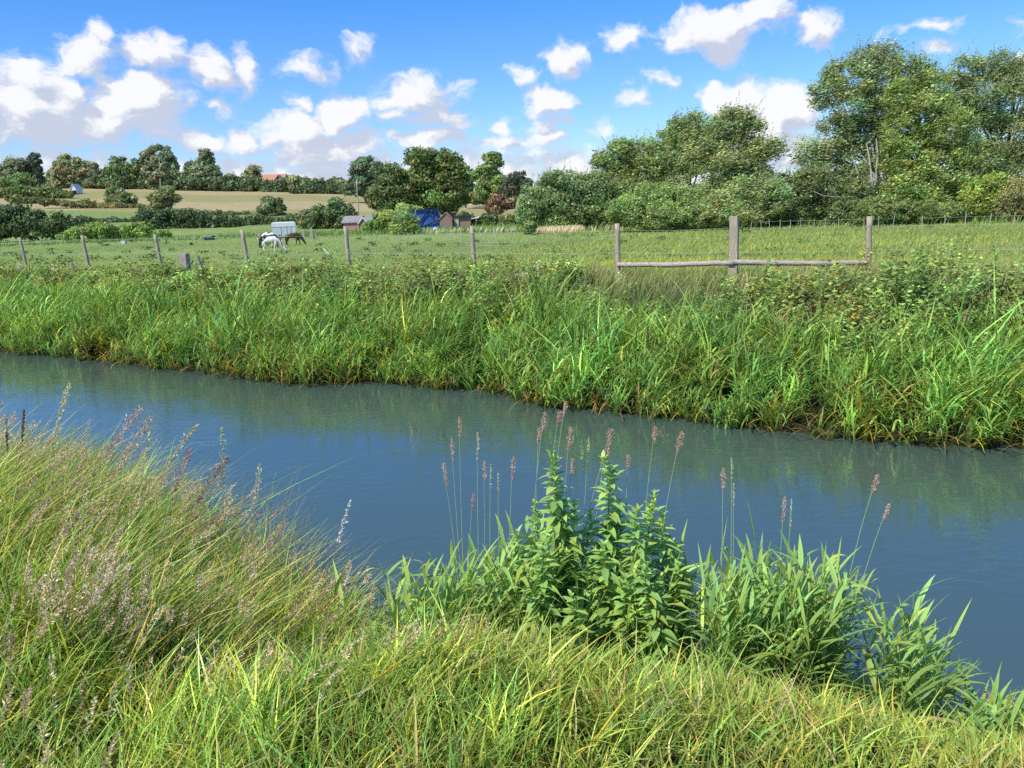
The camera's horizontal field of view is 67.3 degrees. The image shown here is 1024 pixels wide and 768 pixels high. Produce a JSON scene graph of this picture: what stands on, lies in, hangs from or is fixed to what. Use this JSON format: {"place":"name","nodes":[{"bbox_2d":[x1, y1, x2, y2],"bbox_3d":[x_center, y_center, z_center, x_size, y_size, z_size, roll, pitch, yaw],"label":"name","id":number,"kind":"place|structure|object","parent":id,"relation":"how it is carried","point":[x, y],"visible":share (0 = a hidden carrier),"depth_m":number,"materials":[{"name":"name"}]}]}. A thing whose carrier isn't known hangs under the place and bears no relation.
{"place":"outdoors","nodes":[
{"label":"outdoors","id":0,"kind":"place"},
{"bbox_2d":[0,351,1023,722],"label":"water","id":1,"kind":"structure","parent":0,"point":[954,517],"depth_m":8.43,"materials":[{"name":"blue liquid"}]},
{"bbox_2d":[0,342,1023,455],"bbox_3d":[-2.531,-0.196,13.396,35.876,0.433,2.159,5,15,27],"label":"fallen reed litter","id":2,"kind":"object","parent":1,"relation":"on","point":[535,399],"visible":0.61,"depth_m":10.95,"materials":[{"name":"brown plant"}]},
{"bbox_2d":[0,188,1023,767],"bbox_3d":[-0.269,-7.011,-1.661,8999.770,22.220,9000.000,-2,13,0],"label":"ground","id":3,"kind":"structure","parent":0,"point":[202,200],"depth_m":60.69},
{"bbox_2d":[0,154,27,187],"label":"broadleaf tree","id":4,"kind":"object","parent":3,"relation":"on","point":[10,165],"visible":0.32,"depth_m":283.86,"materials":[{"name":"green plant"}]},
{"bbox_2d":[0,171,30,187],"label":"tree","id":5,"kind":"object","parent":3,"relation":"on","point":[23,178],"visible":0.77,"depth_m":272.30,"materials":[{"name":"green plant"}]},
{"bbox_2d":[3,194,44,203],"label":"hedge","id":6,"kind":"object","parent":3,"relation":"on","point":[15,198],"visible":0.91,"depth_m":221.54,"materials":[{"name":"green plant"}]},
{"bbox_2d":[23,152,45,187],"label":"conifer tree","id":7,"kind":"object","parent":3,"relation":"on","point":[35,169],"visible":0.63,"depth_m":286.02,"materials":[{"name":"green plant"}]},
{"bbox_2d":[0,183,74,198],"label":"hedge","id":8,"kind":"object","parent":3,"relation":"on","point":[48,190],"visible":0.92,"depth_m":239.75,"materials":[{"name":"green plant"}]},
{"bbox_2d":[0,201,94,241],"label":"hedge","id":9,"kind":"object","parent":3,"relation":"on","point":[17,219],"visible":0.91,"depth_m":129.55,"materials":[{"name":"green plant"}]},
{"bbox_2d":[47,382,70,512],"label":"grass stalk","id":10,"kind":"object","parent":3,"relation":"on","point":[64,400],"depth_m":4.74,"materials":[{"name":"beige plant"}]},
{"bbox_2d":[44,152,83,188],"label":"broadleaf tree","id":11,"kind":"object","parent":3,"relation":"on","point":[61,172],"visible":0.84,"depth_m":285.62,"materials":[{"name":"green plant"}]},
{"bbox_2d":[66,159,103,188],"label":"broadleaf tree","id":12,"kind":"object","parent":3,"relation":"on","point":[91,172],"visible":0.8,"depth_m":286.43,"materials":[{"name":"green plant"}]},
{"bbox_2d":[54,221,119,241],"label":"bramble mound","id":13,"kind":"object","parent":3,"relation":"on","point":[96,230],"visible":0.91,"depth_m":115.65,"materials":[{"name":"green plant"}]},
{"bbox_2d":[38,196,151,207],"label":"hedge","id":14,"kind":"object","parent":3,"relation":"on","point":[66,203],"visible":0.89,"depth_m":204.64,"materials":[{"name":"green plant"}]},
{"bbox_2d":[76,214,138,222],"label":"hedge","id":15,"kind":"object","parent":3,"relation":"on","point":[112,219],"visible":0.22,"depth_m":164.84,"materials":[{"name":"green plant"}]},
{"bbox_2d":[84,406,143,503],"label":"grass stalk","id":16,"kind":"object","parent":3,"relation":"on","point":[122,428],"depth_m":4.78,"materials":[{"name":"beige plant"}]},
{"bbox_2d":[95,155,145,188],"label":"broadleaf tree","id":17,"kind":"object","parent":3,"relation":"on","point":[117,171],"visible":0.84,"depth_m":285.88,"materials":[{"name":"green plant"}]},
{"bbox_2d":[103,183,138,204],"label":"round bush","id":18,"kind":"object","parent":3,"relation":"on","point":[116,193],"visible":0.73,"depth_m":206.82,"materials":[{"name":"green plant"}]},
{"bbox_2d":[98,416,153,525],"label":"grass stalk","id":19,"kind":"object","parent":3,"relation":"on","point":[138,436],"depth_m":4.68,"materials":[{"name":"beige plant"}]},
{"bbox_2d":[0,541,255,687],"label":"pink plume grass","id":20,"kind":"object","parent":3,"relation":"on","point":[101,589],"depth_m":3.03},
{"bbox_2d":[64,605,209,690],"bbox_3d":[-1.601,1.159,3.238,0.663,0.474,0.602,-2,13,0],"label":"leafy weed","id":21,"kind":"object","parent":3,"relation":"on","point":[152,637],"visible":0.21,"depth_m":3.13,"materials":[{"name":"green plant"}]},
{"bbox_2d":[109,221,172,239],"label":"bramble mound","id":22,"kind":"object","parent":3,"relation":"on","point":[133,230],"visible":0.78,"depth_m":116.93,"materials":[{"name":"green plant"}]},
{"bbox_2d":[135,143,181,189],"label":"tree","id":23,"kind":"object","parent":3,"relation":"on","point":[156,169],"visible":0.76,"depth_m":285.04,"materials":[{"name":"green plant"}]},
{"bbox_2d":[145,185,182,209],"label":"round bush","id":24,"kind":"object","parent":3,"relation":"on","point":[163,196],"visible":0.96,"depth_m":196.61,"materials":[{"name":"green plant"}]},
{"bbox_2d":[137,423,199,539],"bbox_3d":[-2.180,0.818,4.800,0.621,1.166,0.075,-2,13,0],"label":"grass stalk","id":25,"kind":"object","parent":3,"relation":"on","point":[173,457],"depth_m":4.70,"materials":[{"name":"beige plant"}]},
{"bbox_2d":[159,447,193,562],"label":"grass stalk","id":26,"kind":"object","parent":3,"relation":"on","point":[179,476],"depth_m":4.63,"materials":[{"name":"beige plant"}]},
{"bbox_2d":[132,206,241,229],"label":"hedge","id":27,"kind":"object","parent":3,"relation":"on","point":[175,218],"visible":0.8,"depth_m":147.19,"materials":[{"name":"green plant"}]},
{"bbox_2d":[0,468,394,767],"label":"coarse grass","id":28,"kind":"structure","parent":3,"relation":"on","point":[78,696],"depth_m":2.88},
{"bbox_2d":[180,146,223,190],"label":"broadleaf tree","id":29,"kind":"object","parent":3,"relation":"on","point":[208,166],"visible":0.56,"depth_m":285.90,"materials":[{"name":"green plant"}]},
{"bbox_2d":[174,456,229,560],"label":"grass stalk","id":30,"kind":"object","parent":3,"relation":"on","point":[226,461],"depth_m":4.64,"materials":[{"name":"beige plant"}]},
{"bbox_2d":[162,174,288,191],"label":"hedge","id":31,"kind":"object","parent":3,"relation":"on","point":[199,183],"visible":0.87,"depth_m":283.84,"materials":[{"name":"green plant"}]},
{"bbox_2d":[193,207,286,214],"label":"hedge","id":32,"kind":"object","parent":3,"relation":"on","point":[221,212],"visible":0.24,"depth_m":179.25,"materials":[{"name":"green plant"}]},
{"bbox_2d":[240,164,262,190],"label":"young tree","id":33,"kind":"object","parent":3,"relation":"on","point":[251,171],"visible":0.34,"depth_m":286.72,"materials":[{"name":"green plant"}]},
{"bbox_2d":[231,212,295,225],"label":"hedge","id":34,"kind":"object","parent":3,"relation":"on","point":[259,219],"visible":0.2,"depth_m":150.39,"materials":[{"name":"green plant"}]},
{"bbox_2d":[255,195,286,215],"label":"round bush","id":35,"kind":"object","parent":3,"relation":"on","point":[269,205],"visible":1,"depth_m":173.78,"materials":[{"name":"green plant"}]},
{"bbox_2d":[262,236,286,250],"bbox_3d":[-19.741,-11.639,63.795,2.260,1.251,0.521,1,14,14],"label":"horse","id":36,"kind":"object","parent":3,"relation":"on","point":[275,240],"visible":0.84,"depth_m":63.58},
{"bbox_2d":[271,221,295,237],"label":"horse trailer","id":37,"kind":"object","parent":3,"relation":"on","point":[281,229],"visible":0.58,"depth_m":100.80,"materials":[{"name":"white paint"}]},
{"bbox_2d":[0,401,574,767],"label":"seeding grass","id":38,"kind":"structure","parent":3,"relation":"on","point":[208,530],"depth_m":4.22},
{"bbox_2d":[240,466,356,622],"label":"straw grass","id":39,"kind":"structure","parent":3,"relation":"on","point":[270,548],"depth_m":4.77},
{"bbox_2d":[293,208,311,228],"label":"round bush","id":40,"kind":"object","parent":3,"relation":"on","point":[301,216],"visible":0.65,"depth_m":137.42,"materials":[{"name":"green plant"}]},
{"bbox_2d":[256,574,362,623],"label":"leafy weed","id":41,"kind":"object","parent":3,"relation":"on","point":[357,576],"visible":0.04,"depth_m":4.98,"materials":[{"name":"green plant"}]},
{"bbox_2d":[288,182,351,193],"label":"hedge","id":42,"kind":"object","parent":3,"relation":"on","point":[320,188],"visible":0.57,"depth_m":275.14,"materials":[{"name":"green plant"}]},
{"bbox_2d":[302,196,358,228],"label":"round bush","id":43,"kind":"object","parent":3,"relation":"on","point":[330,214],"visible":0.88,"depth_m":135.12,"materials":[{"name":"green plant"}]},
{"bbox_2d":[341,215,363,230],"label":"brick shed","id":44,"kind":"structure","parent":3,"relation":"on","point":[349,222],"depth_m":113.95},
{"bbox_2d":[341,155,385,202],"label":"broadleaf tree","id":45,"kind":"object","parent":3,"relation":"on","point":[364,170],"visible":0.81,"depth_m":219.78,"materials":[{"name":"green plant"}]},
{"bbox_2d":[320,584,411,657],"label":"reed clump","id":46,"kind":"object","parent":3,"relation":"on","point":[348,601],"visible":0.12,"depth_m":4.67,"materials":[{"name":"green plant"}]},
{"bbox_2d":[361,209,395,232],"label":"leafy bush","id":47,"kind":"object","parent":3,"relation":"on","point":[382,219],"visible":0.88,"depth_m":104.83,"materials":[{"name":"green plant"}]},
{"bbox_2d":[365,161,419,211],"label":"oak tree","id":48,"kind":"object","parent":3,"relation":"on","point":[391,192],"visible":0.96,"depth_m":141.23,"materials":[{"name":"green plant"}]},
{"bbox_2d":[387,205,422,234],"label":"windswept bush","id":49,"kind":"object","parent":3,"relation":"on","point":[403,222],"visible":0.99,"depth_m":95.11,"materials":[{"name":"green plant"}]},
{"bbox_2d":[396,209,440,229],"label":"tarpaulin shelter","id":50,"kind":"object","parent":3,"relation":"on","point":[429,218],"visible":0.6,"depth_m":109.28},
{"bbox_2d":[402,146,470,215],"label":"oak tree","id":51,"kind":"object","parent":3,"relation":"on","point":[439,185],"visible":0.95,"depth_m":142.26,"materials":[{"name":"green plant"}]},
{"bbox_2d":[451,215,471,228],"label":"timber shed","id":52,"kind":"structure","parent":3,"relation":"on","point":[463,220],"depth_m":109.99,"materials":[{"name":"wood"}]},
{"bbox_2d":[470,151,507,202],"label":"tall tree","id":53,"kind":"object","parent":3,"relation":"on","point":[487,176],"visible":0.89,"depth_m":181.15,"materials":[{"name":"green plant"}]},
{"bbox_2d":[457,210,521,225],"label":"scrub bank","id":54,"kind":"structure","parent":3,"relation":"on","point":[491,219],"depth_m":114.69,"materials":[{"name":"green plant"}]},
{"bbox_2d":[1,224,980,266],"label":"dock leaves","id":55,"kind":"object","parent":3,"relation":"on","point":[207,258],"visible":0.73,"depth_m":51.00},
{"bbox_2d":[483,193,515,214],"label":"red bush","id":56,"kind":"object","parent":3,"relation":"on","point":[500,204],"visible":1,"depth_m":135.65,"materials":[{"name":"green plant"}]},
{"bbox_2d":[16,216,995,280],"bbox_3d":[-6.097,-3.766,22.715,43.488,1.757,2.996,4,15,24],"label":"post and wire fence","id":57,"kind":"object","parent":3,"relation":"on","point":[733,262],"visible":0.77,"depth_m":16.64,"materials":[{"name":"grey wood"}]},
{"bbox_2d":[0,217,1023,448],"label":"reed bed","id":58,"kind":"object","parent":3,"relation":"on","point":[435,342],"visible":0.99,"depth_m":12.03,"materials":[{"name":"green plant"}]},
{"bbox_2d":[0,381,1023,767],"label":"bank grass","id":59,"kind":"structure","parent":3,"relation":"on","point":[416,685],"depth_m":2.73,"materials":[{"name":"plant"}]},
{"bbox_2d":[0,234,1023,380],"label":"bank herbs","id":60,"kind":"object","parent":3,"relation":"on","point":[916,272],"visible":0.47,"depth_m":13.81,"materials":[{"name":"green plant"}]},
{"bbox_2d":[0,216,1023,285],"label":"meadow grass","id":61,"kind":"structure","parent":3,"relation":"on","point":[653,252],"depth_m":47.30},
{"bbox_2d":[0,214,1023,245],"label":"rank grass","id":62,"kind":"structure","parent":3,"relation":"on","point":[358,232],"depth_m":100.82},
{"bbox_2d":[4,254,1023,352],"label":"rough grass","id":63,"kind":"structure","parent":3,"relation":"on","point":[669,282],"depth_m":15.44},
{"bbox_2d":[5,577,1023,767],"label":"flowering grass","id":64,"kind":"structure","parent":3,"relation":"on","point":[399,716],"depth_m":2.62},
{"bbox_2d":[497,525,534,630],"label":"leafy plant","id":65,"kind":"object","parent":3,"relation":"on","point":[514,542],"visible":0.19,"depth_m":4.09,"materials":[{"name":"green plant"}]},
{"bbox_2d":[498,170,534,212],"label":"dark tree","id":66,"kind":"object","parent":3,"relation":"on","point":[512,184],"visible":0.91,"depth_m":163.02,"materials":[{"name":"green plant"}]},
{"bbox_2d":[423,224,622,234],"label":"dry reeds","id":67,"kind":"object","parent":3,"relation":"on","point":[564,229],"visible":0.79,"depth_m":84.20,"materials":[{"name":"beige plant"}]},
{"bbox_2d":[513,577,554,645],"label":"leafy plant","id":68,"kind":"object","parent":3,"relation":"on","point":[525,603],"visible":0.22,"depth_m":3.79,"materials":[{"name":"green plant"}]},
{"bbox_2d":[331,511,741,683],"bbox_3d":[0.175,1.280,4.158,2.165,1.532,1.419,-2,13,0],"label":"reed clump","id":69,"kind":"object","parent":3,"relation":"on","point":[493,581],"visible":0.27,"depth_m":3.91,"materials":[{"name":"green plant"}]},
{"bbox_2d":[523,499,557,588],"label":"leafy plant","id":70,"kind":"object","parent":3,"relation":"on","point":[536,512],"visible":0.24,"depth_m":4.13,"materials":[{"name":"green plant"}]},
{"bbox_2d":[520,531,561,651],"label":"leafy plant","id":71,"kind":"object","parent":3,"relation":"on","point":[541,582],"visible":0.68,"depth_m":3.75,"materials":[{"name":"green plant"}]},
{"bbox_2d":[533,449,580,615],"bbox_3d":[0.237,0.974,4.007,0.253,1.365,0.268,-2,13,0],"label":"leafy plant","id":72,"kind":"object","parent":3,"relation":"on","point":[553,506],"visible":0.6,"depth_m":3.89,"materials":[{"name":"green plant"}]},
{"bbox_2d":[545,491,586,635],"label":"leafy plant","id":73,"kind":"object","parent":3,"relation":"on","point":[570,541],"visible":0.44,"depth_m":3.93,"materials":[{"name":"green plant"}]},
{"bbox_2d":[539,499,593,632],"bbox_3d":[0.278,1.107,4.063,0.243,1.075,0.278,-14,18,-41],"label":"leafy plant","id":74,"kind":"object","parent":3,"relation":"on","point":[574,539],"visible":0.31,"depth_m":3.95,"materials":[{"name":"green plant"}]},
{"bbox_2d":[513,158,620,227],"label":"willow scrub","id":75,"kind":"object","parent":3,"relation":"on","point":[561,199],"visible":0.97,"depth_m":87.83,"materials":[{"name":"green plant"}]},
{"bbox_2d":[548,589,594,667],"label":"leafy plant","id":76,"kind":"object","parent":3,"relation":"on","point":[576,609],"visible":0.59,"depth_m":3.74,"materials":[{"name":"green plant"}]},
{"bbox_2d":[552,546,598,659],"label":"leafy plant","id":77,"kind":"object","parent":3,"relation":"on","point":[570,586],"visible":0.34,"depth_m":3.94,"materials":[{"name":"green plant"}]},
{"bbox_2d":[568,557,606,657],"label":"leafy plant","id":78,"kind":"object","parent":3,"relation":"on","point":[587,595],"visible":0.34,"depth_m":3.96,"materials":[{"name":"green plant"}]},
{"bbox_2d":[572,507,605,635],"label":"leafy plant","id":79,"kind":"object","parent":3,"relation":"on","point":[589,541],"visible":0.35,"depth_m":4.08,"materials":[{"name":"green plant"}]},
{"bbox_2d":[584,539,626,663],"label":"leafy plant","id":80,"kind":"object","parent":3,"relation":"on","point":[606,577],"visible":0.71,"depth_m":3.88,"materials":[{"name":"green plant"}]},
{"bbox_2d":[584,450,630,617],"bbox_3d":[0.513,1.016,4.146,0.261,1.404,0.267,-2,13,0],"label":"leafy plant","id":81,"kind":"object","parent":3,"relation":"on","point":[612,515],"visible":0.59,"depth_m":4.03,"materials":[{"name":"green plant"}]},
{"bbox_2d":[596,517,629,616],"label":"leafy plant","id":82,"kind":"object","parent":3,"relation":"on","point":[614,550],"visible":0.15,"depth_m":4.11,"materials":[{"name":"green plant"}]},
{"bbox_2d":[600,570,645,669],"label":"leafy plant","id":83,"kind":"object","parent":3,"relation":"on","point":[618,604],"visible":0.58,"depth_m":3.85,"materials":[{"name":"green plant"}]},
{"bbox_2d":[603,495,643,652],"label":"leafy plant","id":84,"kind":"object","parent":3,"relation":"on","point":[620,531],"visible":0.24,"depth_m":4.14,"materials":[{"name":"green plant"}]},
{"bbox_2d":[614,504,656,646],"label":"leafy plant","id":85,"kind":"object","parent":3,"relation":"on","point":[636,537],"visible":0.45,"depth_m":3.97,"materials":[{"name":"green plant"}]},
{"bbox_2d":[588,117,686,224],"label":"willow tree","id":86,"kind":"object","parent":3,"relation":"on","point":[629,165],"visible":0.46,"depth_m":89.13,"materials":[{"name":"green plant"}]},
{"bbox_2d":[626,489,664,585],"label":"leafy plant","id":87,"kind":"object","parent":3,"relation":"on","point":[650,516],"visible":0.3,"depth_m":4.12,"materials":[{"name":"green plant"}]},
{"bbox_2d":[630,577,676,676],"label":"leafy plant","id":88,"kind":"object","parent":3,"relation":"on","point":[640,611],"visible":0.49,"depth_m":3.81,"materials":[{"name":"green plant"}]},
{"bbox_2d":[599,170,709,231],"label":"willow scrub","id":89,"kind":"object","parent":3,"relation":"on","point":[665,207],"visible":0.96,"depth_m":76.95,"materials":[{"name":"green plant"}]},
{"bbox_2d":[630,557,684,677],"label":"leafy plant","id":90,"kind":"object","parent":3,"relation":"on","point":[644,580],"visible":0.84,"depth_m":3.76,"materials":[{"name":"green plant"}]},
{"bbox_2d":[648,510,685,658],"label":"leafy plant","id":91,"kind":"object","parent":3,"relation":"on","point":[661,554],"visible":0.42,"depth_m":4.12,"materials":[{"name":"green plant"}]},
{"bbox_2d":[661,558,694,658],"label":"leafy plant","id":92,"kind":"object","parent":3,"relation":"on","point":[680,583],"visible":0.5,"depth_m":4.10,"materials":[{"name":"green plant"}]},
{"bbox_2d":[663,535,698,658],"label":"leafy plant","id":93,"kind":"object","parent":3,"relation":"on","point":[676,555],"visible":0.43,"depth_m":4.15,"materials":[{"name":"green plant"}]},
{"bbox_2d":[652,103,721,203],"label":"willow tree","id":94,"kind":"object","parent":3,"relation":"on","point":[686,131],"visible":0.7,"depth_m":84.95,"materials":[{"name":"green plant"}]},
{"bbox_2d":[683,170,796,229],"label":"willow scrub","id":95,"kind":"object","parent":3,"relation":"on","point":[748,204],"visible":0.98,"depth_m":74.52,"materials":[{"name":"green plant"}]},
{"bbox_2d":[693,90,795,197],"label":"willow tree","id":96,"kind":"object","parent":3,"relation":"on","point":[732,133],"visible":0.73,"depth_m":81.52,"materials":[{"name":"green plant"}]},
{"bbox_2d":[668,502,887,709],"bbox_3d":[1.389,1.250,3.964,1.362,1.282,1.384,-2,13,0],"label":"reed clump","id":97,"kind":"object","parent":3,"relation":"on","point":[804,623],"visible":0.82,"depth_m":3.68,"materials":[{"name":"green plant"}]},
{"bbox_2d":[757,158,880,226],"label":"willow scrub","id":98,"kind":"object","parent":3,"relation":"on","point":[811,205],"visible":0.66,"depth_m":76.51,"materials":[{"name":"green plant"}]},
{"bbox_2d":[787,31,910,201],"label":"willow tree","id":99,"kind":"object","parent":3,"relation":"on","point":[850,143],"visible":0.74,"depth_m":77.82,"materials":[{"name":"green plant"}]},
{"bbox_2d":[844,190,969,226],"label":"willow scrub","id":100,"kind":"object","parent":3,"relation":"on","point":[880,209],"visible":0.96,"depth_m":70.57,"materials":[{"name":"green plant"}]},
{"bbox_2d":[829,575,989,734],"bbox_3d":[1.930,1.380,3.781,0.754,1.120,1.213,1,14,14],"label":"reed clump","id":101,"kind":"object","parent":3,"relation":"on","point":[913,652],"visible":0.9,"depth_m":3.59,"materials":[{"name":"green plant"}]},
{"bbox_2d":[874,42,990,220],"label":"willow tree","id":102,"kind":"object","parent":3,"relation":"on","point":[921,176],"visible":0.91,"depth_m":74.58,"materials":[{"name":"green plant"}]},
{"bbox_2d":[921,655,1023,750],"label":"reed clump","id":103,"kind":"object","parent":3,"relation":"on","point":[996,703],"visible":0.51,"depth_m":3.34,"materials":[{"name":"green plant"}]},
{"bbox_2d":[939,165,1010,221],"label":"hawthorn bush","id":104,"kind":"object","parent":3,"relation":"on","point":[978,195],"visible":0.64,"depth_m":71.16,"materials":[{"name":"green plant"}]},
{"bbox_2d":[939,34,1023,193],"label":"willow tree","id":105,"kind":"object","parent":3,"relation":"on","point":[1007,157],"visible":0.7,"depth_m":78.54,"materials":[{"name":"green plant"}]},
{"bbox_2d":[988,172,1023,221],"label":"hawthorn bush","id":106,"kind":"object","parent":3,"relation":"on","point":[1013,200],"visible":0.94,"depth_m":69.71,"materials":[{"name":"green plant"}]},
{"bbox_2d":[0,0,1023,194],"label":"sky","id":107,"kind":"structure","parent":0,"point":[309,88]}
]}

